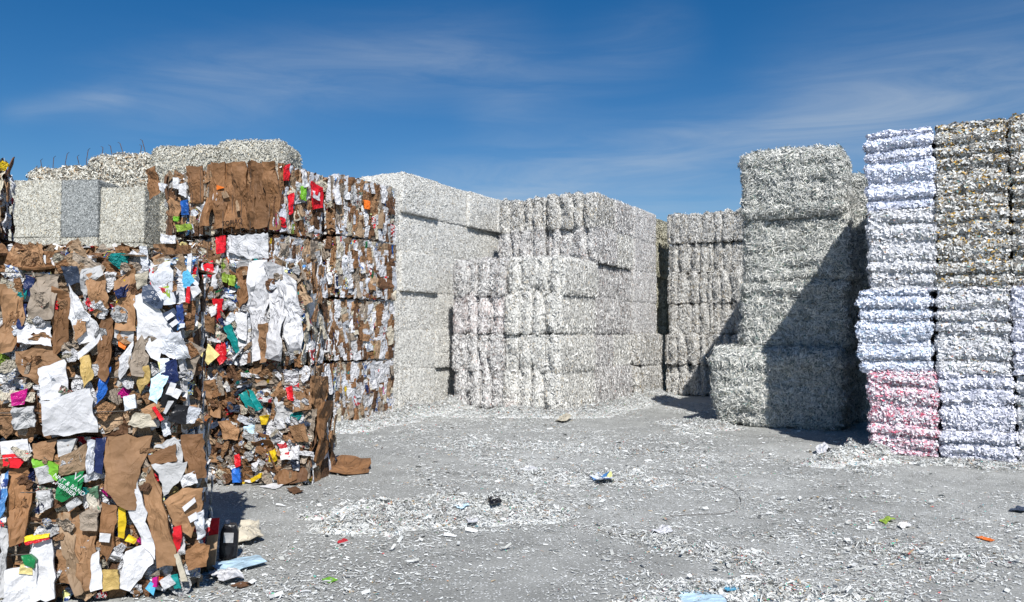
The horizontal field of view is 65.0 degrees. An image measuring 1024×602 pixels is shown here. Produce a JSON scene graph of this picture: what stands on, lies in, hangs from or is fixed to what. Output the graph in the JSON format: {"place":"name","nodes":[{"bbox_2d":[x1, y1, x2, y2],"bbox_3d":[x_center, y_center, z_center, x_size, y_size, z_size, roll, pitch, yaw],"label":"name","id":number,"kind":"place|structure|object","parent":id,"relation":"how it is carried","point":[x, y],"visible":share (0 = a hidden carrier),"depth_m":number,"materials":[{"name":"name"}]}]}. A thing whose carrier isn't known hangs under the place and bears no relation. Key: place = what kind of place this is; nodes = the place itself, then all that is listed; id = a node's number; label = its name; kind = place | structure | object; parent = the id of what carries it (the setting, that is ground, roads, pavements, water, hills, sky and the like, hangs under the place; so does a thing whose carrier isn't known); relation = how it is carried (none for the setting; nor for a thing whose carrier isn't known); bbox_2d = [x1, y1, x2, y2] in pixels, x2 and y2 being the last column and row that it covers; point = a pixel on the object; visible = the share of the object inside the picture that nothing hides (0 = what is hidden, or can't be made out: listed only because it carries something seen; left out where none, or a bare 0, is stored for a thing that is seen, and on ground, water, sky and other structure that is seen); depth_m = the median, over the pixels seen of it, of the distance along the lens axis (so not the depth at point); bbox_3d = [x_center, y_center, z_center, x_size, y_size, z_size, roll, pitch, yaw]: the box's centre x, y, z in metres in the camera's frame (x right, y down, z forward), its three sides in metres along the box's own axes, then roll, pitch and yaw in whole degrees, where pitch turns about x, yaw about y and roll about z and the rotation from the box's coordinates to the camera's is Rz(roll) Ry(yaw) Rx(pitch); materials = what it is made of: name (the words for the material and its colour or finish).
{"place":"outdoors","nodes":[
{"label":"outdoors","id":0,"kind":"place"},
{"bbox_2d":[8,237,60,244],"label":"shredded paper bale","id":1,"kind":"object","parent":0,"point":[44,241],"visible":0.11,"depth_m":17.09},
{"bbox_2d":[8,180,61,238],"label":"shredded paper bale","id":2,"kind":"object","parent":1,"relation":"on","point":[37,212],"visible":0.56,"depth_m":17.12},
{"bbox_2d":[0,238,161,257],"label":"mixed waste bale","id":3,"kind":"object","parent":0,"point":[75,245],"visible":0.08,"depth_m":7.25,"materials":[{"name":"cardboard"}]},
{"bbox_2d":[159,197,181,243],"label":"shredded paper bale","id":4,"kind":"object","parent":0,"point":[163,218],"visible":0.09,"depth_m":17.73},
{"bbox_2d":[148,144,219,196],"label":"shredded paper bale","id":5,"kind":"object","parent":4,"relation":"on","point":[166,159],"visible":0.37,"depth_m":17.78},
{"bbox_2d":[217,138,302,169],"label":"shredded paper bale","id":6,"kind":"object","parent":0,"point":[275,150],"visible":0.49,"depth_m":17.79},
{"bbox_2d":[0,0,1023,221],"label":"sky","id":7,"kind":"structure","parent":0,"point":[652,106],"materials":[{"name":"blue"}]},
{"bbox_2d":[39,391,1023,601],"bbox_3d":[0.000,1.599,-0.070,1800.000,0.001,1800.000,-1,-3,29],"label":"ground","id":8,"kind":"structure","parent":0,"point":[514,583],"depth_m":6.98,"materials":[{"name":"concrete"}]},
{"bbox_2d":[0,417,213,601],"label":"mixed waste bale","id":9,"kind":"object","parent":8,"relation":"on","point":[85,517],"visible":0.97,"depth_m":4.85,"materials":[{"name":"paper"}]},
{"bbox_2d":[0,243,215,442],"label":"mixed waste bale","id":10,"kind":"object","parent":9,"relation":"on","point":[108,343],"visible":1,"depth_m":4.90,"materials":[{"name":"paper"}]},
{"bbox_2d":[199,361,337,485],"bbox_3d":[-2.771,1.357,9.120,1.581,1.359,1.191,0,-2,2],"label":"mixed waste bale","id":11,"kind":"object","parent":8,"relation":"on","point":[270,423],"visible":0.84,"depth_m":8.66,"materials":[{"name":"paper"}]},
{"bbox_2d":[198,254,329,367],"bbox_3d":[-2.930,0.130,9.142,1.586,1.260,1.279,0,-2,2],"label":"mixed waste bale","id":12,"kind":"object","parent":11,"relation":"on","point":[272,311],"visible":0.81,"depth_m":8.65,"materials":[{"name":"paper"}]},
{"bbox_2d":[323,359,394,422],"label":"mixed waste bale","id":13,"kind":"object","parent":8,"relation":"on","point":[364,389],"visible":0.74,"depth_m":15.24,"materials":[{"name":"paper"}]},
{"bbox_2d":[323,298,394,360],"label":"mixed waste bale","id":14,"kind":"object","parent":13,"relation":"on","point":[360,330],"visible":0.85,"depth_m":15.18,"materials":[{"name":"paper"}]},
{"bbox_2d":[309,236,396,301],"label":"mixed waste bale","id":15,"kind":"object","parent":14,"relation":"on","point":[359,269],"visible":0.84,"depth_m":15.16,"materials":[{"name":"paper"}]},
{"bbox_2d":[295,173,396,242],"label":"mixed waste bale","id":16,"kind":"object","parent":15,"relation":"on","point":[357,208],"visible":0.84,"depth_m":15.21,"materials":[{"name":"paper"}]},
{"bbox_2d":[331,394,473,433],"bbox_3d":[-2.019,2.141,15.802,2.630,0.336,6.303,-1,-3,29],"label":"shredded paper heap","id":17,"kind":"object","parent":8,"relation":"on","point":[393,415],"visible":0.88,"depth_m":15.15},
{"bbox_2d":[397,368,435,408],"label":"shredded paper bale","id":18,"kind":"object","parent":8,"relation":"on","point":[416,385],"visible":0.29,"depth_m":17.93},
{"bbox_2d":[397,329,434,369],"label":"shredded paper bale","id":19,"kind":"object","parent":18,"relation":"on","point":[416,348],"visible":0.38,"depth_m":17.97},
{"bbox_2d":[398,290,435,330],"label":"shredded paper bale","id":20,"kind":"object","parent":19,"relation":"on","point":[416,310],"visible":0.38,"depth_m":18.00},
{"bbox_2d":[397,250,438,293],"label":"shredded paper bale","id":21,"kind":"object","parent":20,"relation":"on","point":[417,272],"visible":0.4,"depth_m":17.94},
{"bbox_2d":[398,212,435,254],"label":"shredded paper bale","id":22,"kind":"object","parent":21,"relation":"on","point":[417,234],"visible":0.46,"depth_m":18.08},
{"bbox_2d":[360,171,438,218],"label":"shredded paper bale","id":23,"kind":"object","parent":22,"relation":"on","point":[418,195],"visible":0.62,"depth_m":17.91},
{"bbox_2d":[297,486,587,537],"bbox_3d":[-0.696,1.832,7.170,2.725,0.203,2.409,-1,-3,29],"label":"shredded paper heap","id":24,"kind":"object","parent":8,"relation":"on","point":[389,514],"visible":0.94,"depth_m":7.02,"materials":[{"name":"paper"}]},
{"bbox_2d":[434,367,455,402],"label":"shredded paper bale","id":25,"kind":"object","parent":8,"relation":"on","point":[444,381],"visible":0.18,"depth_m":18.94},
{"bbox_2d":[435,329,455,367],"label":"shredded paper bale","id":26,"kind":"object","parent":25,"relation":"on","point":[443,347],"visible":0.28,"depth_m":18.80},
{"bbox_2d":[434,293,454,329],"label":"shredded paper bale","id":27,"kind":"object","parent":26,"relation":"on","point":[444,313],"visible":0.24,"depth_m":18.98},
{"bbox_2d":[438,256,460,294],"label":"shredded paper bale","id":28,"kind":"object","parent":27,"relation":"on","point":[445,275],"visible":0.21,"depth_m":19.05},
{"bbox_2d":[435,220,466,259],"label":"shredded paper bale","id":29,"kind":"object","parent":28,"relation":"on","point":[450,239],"visible":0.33,"depth_m":19.30},
{"bbox_2d":[435,183,466,225],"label":"shredded paper bale","id":30,"kind":"object","parent":29,"relation":"on","point":[452,205],"visible":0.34,"depth_m":19.36},
{"bbox_2d":[454,366,505,408],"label":"shredded paper bale","id":31,"kind":"object","parent":8,"relation":"on","point":[483,389],"visible":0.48,"depth_m":17.70,"materials":[{"name":"paper"}]},
{"bbox_2d":[451,332,506,371],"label":"shredded paper bale","id":32,"kind":"object","parent":31,"relation":"on","point":[472,352],"visible":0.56,"depth_m":17.74,"materials":[{"name":"paper"}]},
{"bbox_2d":[452,292,506,333],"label":"shredded paper bale","id":33,"kind":"object","parent":32,"relation":"on","point":[477,314],"visible":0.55,"depth_m":17.78,"materials":[{"name":"paper"}]},
{"bbox_2d":[452,255,509,297],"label":"shredded paper bale","id":34,"kind":"object","parent":33,"relation":"on","point":[484,276],"visible":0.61,"depth_m":17.72,"materials":[{"name":"paper"}]},
{"bbox_2d":[503,368,595,409],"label":"shredded paper bale","id":35,"kind":"object","parent":8,"relation":"on","point":[550,390],"visible":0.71,"depth_m":17.10,"materials":[{"name":"paper"}]},
{"bbox_2d":[504,333,596,373],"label":"shredded paper bale","id":36,"kind":"object","parent":35,"relation":"on","point":[549,352],"visible":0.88,"depth_m":17.12,"materials":[{"name":"paper"}]},
{"bbox_2d":[503,290,596,334],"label":"shredded paper bale","id":37,"kind":"object","parent":36,"relation":"on","point":[528,313],"visible":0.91,"depth_m":17.13,"materials":[{"name":"paper"}]},
{"bbox_2d":[507,254,598,297],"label":"shredded paper bale","id":38,"kind":"object","parent":37,"relation":"on","point":[554,274],"visible":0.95,"depth_m":17.16,"materials":[{"name":"paper"}]},
{"bbox_2d":[82,396,1023,601],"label":"shredded paper litter","id":39,"kind":"object","parent":8,"relation":"on","point":[471,529],"visible":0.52,"depth_m":6.97,"materials":[{"name":"paper"}]},
{"bbox_2d":[437,388,685,418],"bbox_3d":[1.761,2.273,18.677,3.992,0.322,8.878,-1,-3,29],"label":"shredded paper heap","id":40,"kind":"object","parent":8,"relation":"on","point":[658,395],"visible":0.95,"depth_m":16.14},
{"bbox_2d":[429,436,717,494],"bbox_3d":[0.551,2.011,10.237,5.522,0.113,4.112,-1,-3,29],"label":"shredded paper heap","id":41,"kind":"object","parent":8,"relation":"on","point":[629,480],"visible":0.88,"depth_m":9.09,"materials":[{"name":"paper"}]},
{"bbox_2d":[594,366,614,402],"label":"shredded paper bale","id":42,"kind":"object","parent":8,"relation":"on","point":[604,381],"visible":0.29,"depth_m":18.98},
{"bbox_2d":[593,333,613,367],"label":"shredded paper bale","id":43,"kind":"object","parent":42,"relation":"on","point":[604,343],"visible":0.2,"depth_m":19.11},
{"bbox_2d":[593,297,614,333],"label":"shredded paper bale","id":44,"kind":"object","parent":43,"relation":"on","point":[604,316],"visible":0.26,"depth_m":19.09},
{"bbox_2d":[597,263,612,298],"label":"shredded paper bale","id":45,"kind":"object","parent":44,"relation":"on","point":[605,284],"visible":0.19,"depth_m":19.21},
{"bbox_2d":[547,225,617,266],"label":"shredded paper bale","id":46,"kind":"object","parent":45,"relation":"on","point":[595,244],"visible":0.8,"depth_m":18.98},
{"bbox_2d":[546,190,615,230],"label":"shredded paper bale","id":47,"kind":"object","parent":46,"relation":"on","point":[570,211],"visible":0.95,"depth_m":18.94},
{"bbox_2d":[630,364,663,394],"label":"shredded paper bale","id":48,"kind":"object","parent":8,"relation":"on","point":[647,377],"visible":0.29,"depth_m":20.89},
{"bbox_2d":[630,332,663,365],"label":"shredded paper bale","id":49,"kind":"object","parent":48,"relation":"on","point":[647,349],"visible":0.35,"depth_m":20.97},
{"bbox_2d":[626,302,656,334],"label":"shredded paper bale","id":50,"kind":"object","parent":49,"relation":"on","point":[643,316],"visible":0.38,"depth_m":21.20},
{"bbox_2d":[627,270,656,303],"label":"shredded paper bale","id":51,"kind":"object","parent":50,"relation":"on","point":[644,288],"visible":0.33,"depth_m":21.27},
{"bbox_2d":[626,238,656,273],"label":"shredded paper bale","id":52,"kind":"object","parent":51,"relation":"on","point":[644,257],"visible":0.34,"depth_m":21.35},
{"bbox_2d":[632,206,655,243],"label":"shredded paper bale","id":53,"kind":"object","parent":52,"relation":"on","point":[644,222],"visible":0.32,"depth_m":21.41},
{"bbox_2d":[665,363,710,395],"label":"shredded paper bale","id":54,"kind":"object","parent":8,"relation":"on","point":[687,379],"visible":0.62,"depth_m":21.54},
{"bbox_2d":[664,332,710,365],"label":"shredded paper bale","id":55,"kind":"object","parent":54,"relation":"on","point":[681,348],"visible":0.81,"depth_m":21.49},
{"bbox_2d":[668,302,714,334],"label":"shredded paper bale","id":56,"kind":"object","parent":55,"relation":"on","point":[687,319],"visible":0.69,"depth_m":21.54},
{"bbox_2d":[667,271,712,304],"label":"shredded paper bale","id":57,"kind":"object","parent":56,"relation":"on","point":[694,287],"visible":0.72,"depth_m":21.65},
{"bbox_2d":[668,242,713,274],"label":"shredded paper bale","id":58,"kind":"object","parent":57,"relation":"on","point":[687,258],"visible":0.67,"depth_m":21.78},
{"bbox_2d":[666,211,711,244],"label":"shredded paper bale","id":59,"kind":"object","parent":58,"relation":"on","point":[692,228],"visible":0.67,"depth_m":21.75},
{"bbox_2d":[656,416,746,434],"bbox_3d":[3.007,2.123,13.908,2.123,0.208,2.596,-1,-3,29],"label":"shredded paper heap","id":60,"kind":"object","parent":8,"relation":"on","point":[689,424],"visible":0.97,"depth_m":13.87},
{"bbox_2d":[707,343,858,430],"bbox_3d":[4.901,1.490,14.550,2.478,1.510,1.649,-2,-3,30],"label":"shredded paper bale","id":61,"kind":"object","parent":8,"relation":"on","point":[807,387],"visible":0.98,"depth_m":13.90,"materials":[{"name":"paper"}]},
{"bbox_2d":[736,276,859,350],"bbox_3d":[5.271,0.196,14.764,2.065,1.393,1.453,-1,-3,30],"label":"shredded paper bale","id":62,"kind":"object","parent":61,"relation":"on","point":[804,311],"visible":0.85,"depth_m":14.23,"materials":[{"name":"paper"}]},
{"bbox_2d":[740,212,862,282],"bbox_3d":[5.318,-0.962,14.830,2.048,1.373,1.452,-2,-3,30],"label":"shredded paper bale","id":63,"kind":"object","parent":62,"relation":"on","point":[816,246],"visible":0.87,"depth_m":14.30,"materials":[{"name":"paper"}]},
{"bbox_2d":[737,142,856,220],"bbox_3d":[5.250,-2.127,14.807,1.960,1.359,1.441,-1,-3,30],"label":"shredded paper bale","id":64,"kind":"object","parent":63,"relation":"on","point":[784,182],"visible":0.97,"depth_m":14.26,"materials":[{"name":"paper"}]},
{"bbox_2d":[612,528,1023,601],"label":"shredded paper heap","id":65,"kind":"object","parent":8,"relation":"on","point":[668,593],"visible":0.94,"depth_m":5.04,"materials":[{"name":"paper"}]},
{"bbox_2d":[795,437,908,474],"bbox_3d":[4.299,1.907,10.080,1.456,0.305,2.276,-1,-3,29],"label":"shredded paper heap","id":66,"kind":"object","parent":8,"relation":"on","point":[853,448],"visible":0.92,"depth_m":10.03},
{"bbox_2d":[851,344,870,422],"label":"shredded paper bale","id":67,"kind":"object","parent":8,"relation":"on","point":[862,406],"visible":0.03,"depth_m":14.68},
{"bbox_2d":[855,295,860,346],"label":"shredded paper bale","id":68,"kind":"object","parent":67,"relation":"on","point":[857,316],"visible":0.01,"depth_m":14.77},
{"bbox_2d":[856,231,870,290],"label":"shredded paper bale","id":69,"kind":"object","parent":68,"relation":"on","point":[862,251],"visible":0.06,"depth_m":14.78},
{"bbox_2d":[852,172,867,234],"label":"shredded paper bale","id":70,"kind":"object","parent":69,"relation":"on","point":[860,184],"visible":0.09,"depth_m":14.82},
{"bbox_2d":[865,369,942,456],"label":"shredded paper bale","id":71,"kind":"object","parent":8,"relation":"on","point":[903,415],"visible":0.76,"depth_m":10.77,"materials":[{"name":"paper"}]},
{"bbox_2d":[854,287,937,372],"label":"shredded paper bale","id":72,"kind":"object","parent":71,"relation":"on","point":[896,331],"visible":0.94,"depth_m":10.88,"materials":[{"name":"paper"}]},
{"bbox_2d":[865,206,938,295],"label":"shredded paper bale","id":73,"kind":"object","parent":72,"relation":"on","point":[902,252],"visible":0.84,"depth_m":10.92,"materials":[{"name":"paper"}]},
{"bbox_2d":[862,126,936,211],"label":"shredded paper bale","id":74,"kind":"object","parent":73,"relation":"on","point":[900,169],"visible":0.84,"depth_m":10.99,"materials":[{"name":"paper"}]},
{"bbox_2d":[879,454,1023,469],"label":"shredded paper heap","id":75,"kind":"object","parent":8,"relation":"on","point":[953,461],"visible":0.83,"depth_m":9.91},
{"bbox_2d":[935,370,1020,462],"bbox_3d":[6.286,1.490,10.899,0.978,1.192,1.372,-2,-4,29],"label":"shredded paper bale","id":76,"kind":"object","parent":8,"relation":"on","point":[978,414],"visible":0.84,"depth_m":10.35,"materials":[{"name":"paper"}]},
{"bbox_2d":[934,286,1013,375],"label":"shredded paper bale","id":77,"kind":"object","parent":76,"relation":"on","point":[973,328],"visible":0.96,"depth_m":10.42,"materials":[{"name":"paper"}]},
{"bbox_2d":[932,202,1014,288],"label":"shredded paper bale","id":78,"kind":"object","parent":77,"relation":"on","point":[973,244],"visible":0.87,"depth_m":10.49,"materials":[{"name":"paper"}]},
{"bbox_2d":[933,118,1011,207],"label":"shredded paper bale","id":79,"kind":"object","parent":78,"relation":"on","point":[972,158],"visible":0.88,"depth_m":10.56,"materials":[{"name":"paper"}]},
{"bbox_2d":[1013,375,1023,461],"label":"shredded paper bale","id":80,"kind":"object","parent":8,"relation":"on","point":[1018,389],"visible":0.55,"depth_m":10.17,"materials":[{"name":"paper"}]},
{"bbox_2d":[1008,285,1023,375],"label":"shredded paper bale","id":81,"kind":"object","parent":80,"relation":"on","point":[1016,309],"visible":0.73,"depth_m":10.19,"materials":[{"name":"paper"}]},
{"bbox_2d":[1008,201,1023,287],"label":"shredded paper bale","id":82,"kind":"object","parent":81,"relation":"on","point":[1016,235],"visible":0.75,"depth_m":10.30,"materials":[{"name":"paper"}]},
{"bbox_2d":[1006,113,1023,204],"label":"shredded paper bale","id":83,"kind":"object","parent":82,"relation":"on","point":[1015,144],"visible":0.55,"depth_m":10.33,"materials":[{"name":"paper"}]},
{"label":"shredded paper bale","id":84,"kind":"object","parent":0,"visible":0},
{"bbox_2d":[708,332,740,365],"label":"shredded paper bale","id":85,"kind":"object","parent":84,"relation":"on","point":[716,339],"visible":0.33,"depth_m":21.06},
{"bbox_2d":[713,302,742,334],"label":"shredded paper bale","id":86,"kind":"object","parent":85,"relation":"on","point":[727,317],"visible":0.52,"depth_m":21.12},
{"bbox_2d":[708,269,743,304],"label":"shredded paper bale","id":87,"kind":"object","parent":86,"relation":"on","point":[725,287],"visible":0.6,"depth_m":21.11},
{"bbox_2d":[709,241,744,272],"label":"shredded paper bale","id":88,"kind":"object","parent":87,"relation":"on","point":[728,256],"visible":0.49,"depth_m":21.30},
{"bbox_2d":[709,208,744,242],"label":"shredded paper bale","id":89,"kind":"object","parent":88,"relation":"on","point":[726,225],"visible":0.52,"depth_m":21.22},
{"label":"shredded paper bale","id":90,"kind":"object","parent":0,"visible":0},
{"bbox_2d":[498,227,548,258],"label":"shredded paper bale","id":91,"kind":"object","parent":90,"relation":"on","point":[527,244],"visible":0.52,"depth_m":19.55},
{"bbox_2d":[498,195,549,233],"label":"shredded paper bale","id":92,"kind":"object","parent":91,"relation":"on","point":[519,216],"visible":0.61,"depth_m":19.64},
{"label":"shredded paper bale","id":93,"kind":"object","parent":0,"visible":0},
{"bbox_2d":[465,226,493,260],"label":"shredded paper bale","id":94,"kind":"object","parent":93,"relation":"on","point":[479,244],"visible":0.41,"depth_m":20.42},
{"bbox_2d":[466,191,497,232],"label":"shredded paper bale","id":95,"kind":"object","parent":94,"relation":"on","point":[481,212],"visible":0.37,"depth_m":20.37},
{"label":"shredded paper bale","id":96,"kind":"object","parent":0,"visible":0},
{"bbox_2d":[60,237,99,245],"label":"shredded paper bale","id":97,"kind":"object","parent":96,"relation":"on","point":[90,241],"visible":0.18,"depth_m":17.03},
{"bbox_2d":[60,179,119,237],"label":"shredded paper bale","id":98,"kind":"object","parent":97,"relation":"on","point":[80,207],"visible":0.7,"depth_m":17.06},
{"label":"shredded paper bale","id":99,"kind":"object","parent":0,"visible":0},
{"bbox_2d":[99,242,153,253],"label":"shredded paper bale","id":100,"kind":"object","parent":99,"relation":"on","point":[108,245],"visible":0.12,"depth_m":17.07},
{"bbox_2d":[98,186,162,244],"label":"shredded paper bale","id":101,"kind":"object","parent":100,"relation":"on","point":[130,215],"visible":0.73,"depth_m":17.10},
{"label":"shredded paper bale","id":102,"kind":"object","parent":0,"visible":0},
{"bbox_2d":[26,148,90,180],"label":"shredded paper bale","id":103,"kind":"object","parent":102,"relation":"on","point":[73,172],"visible":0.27,"depth_m":18.60,"materials":[{"name":"paper"}]},
{"label":"shredded paper bale","id":104,"kind":"object","parent":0,"visible":0},
{"bbox_2d":[87,139,151,187],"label":"shredded paper bale","id":105,"kind":"object","parent":104,"relation":"on","point":[123,169],"visible":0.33,"depth_m":18.03,"materials":[{"name":"paper"}]},
{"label":"mixed waste bale","id":106,"kind":"object","parent":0,"visible":0},
{"bbox_2d":[0,157,16,242],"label":"mixed waste bale","id":107,"kind":"object","parent":106,"relation":"on","point":[6,217],"visible":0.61,"depth_m":7.12,"materials":[{"name":"paper"}]},
{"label":"mixed waste bale","id":108,"kind":"object","parent":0,"visible":0},
{"bbox_2d":[215,232,322,264],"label":"mixed waste bale","id":109,"kind":"object","parent":108,"relation":"on","point":[253,246],"visible":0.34,"depth_m":13.66,"materials":[{"name":"paper"}]},
{"bbox_2d":[199,160,323,240],"bbox_3d":[-4.400,-1.747,14.246,1.672,1.309,1.571,-1,-3,21],"label":"mixed waste bale","id":110,"kind":"object","parent":109,"relation":"on","point":[269,198],"visible":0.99,"depth_m":13.71,"materials":[{"name":"cardboard"}]},
{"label":"mixed waste bale","id":111,"kind":"object","parent":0,"visible":0},
{"bbox_2d":[153,234,226,259],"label":"mixed waste bale","id":112,"kind":"object","parent":111,"relation":"on","point":[204,248],"visible":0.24,"depth_m":14.11,"materials":[{"name":"paper"}]},
{"bbox_2d":[145,165,236,239],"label":"mixed waste bale","id":113,"kind":"object","parent":112,"relation":"on","point":[187,194],"visible":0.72,"depth_m":14.15,"materials":[{"name":"paper"}]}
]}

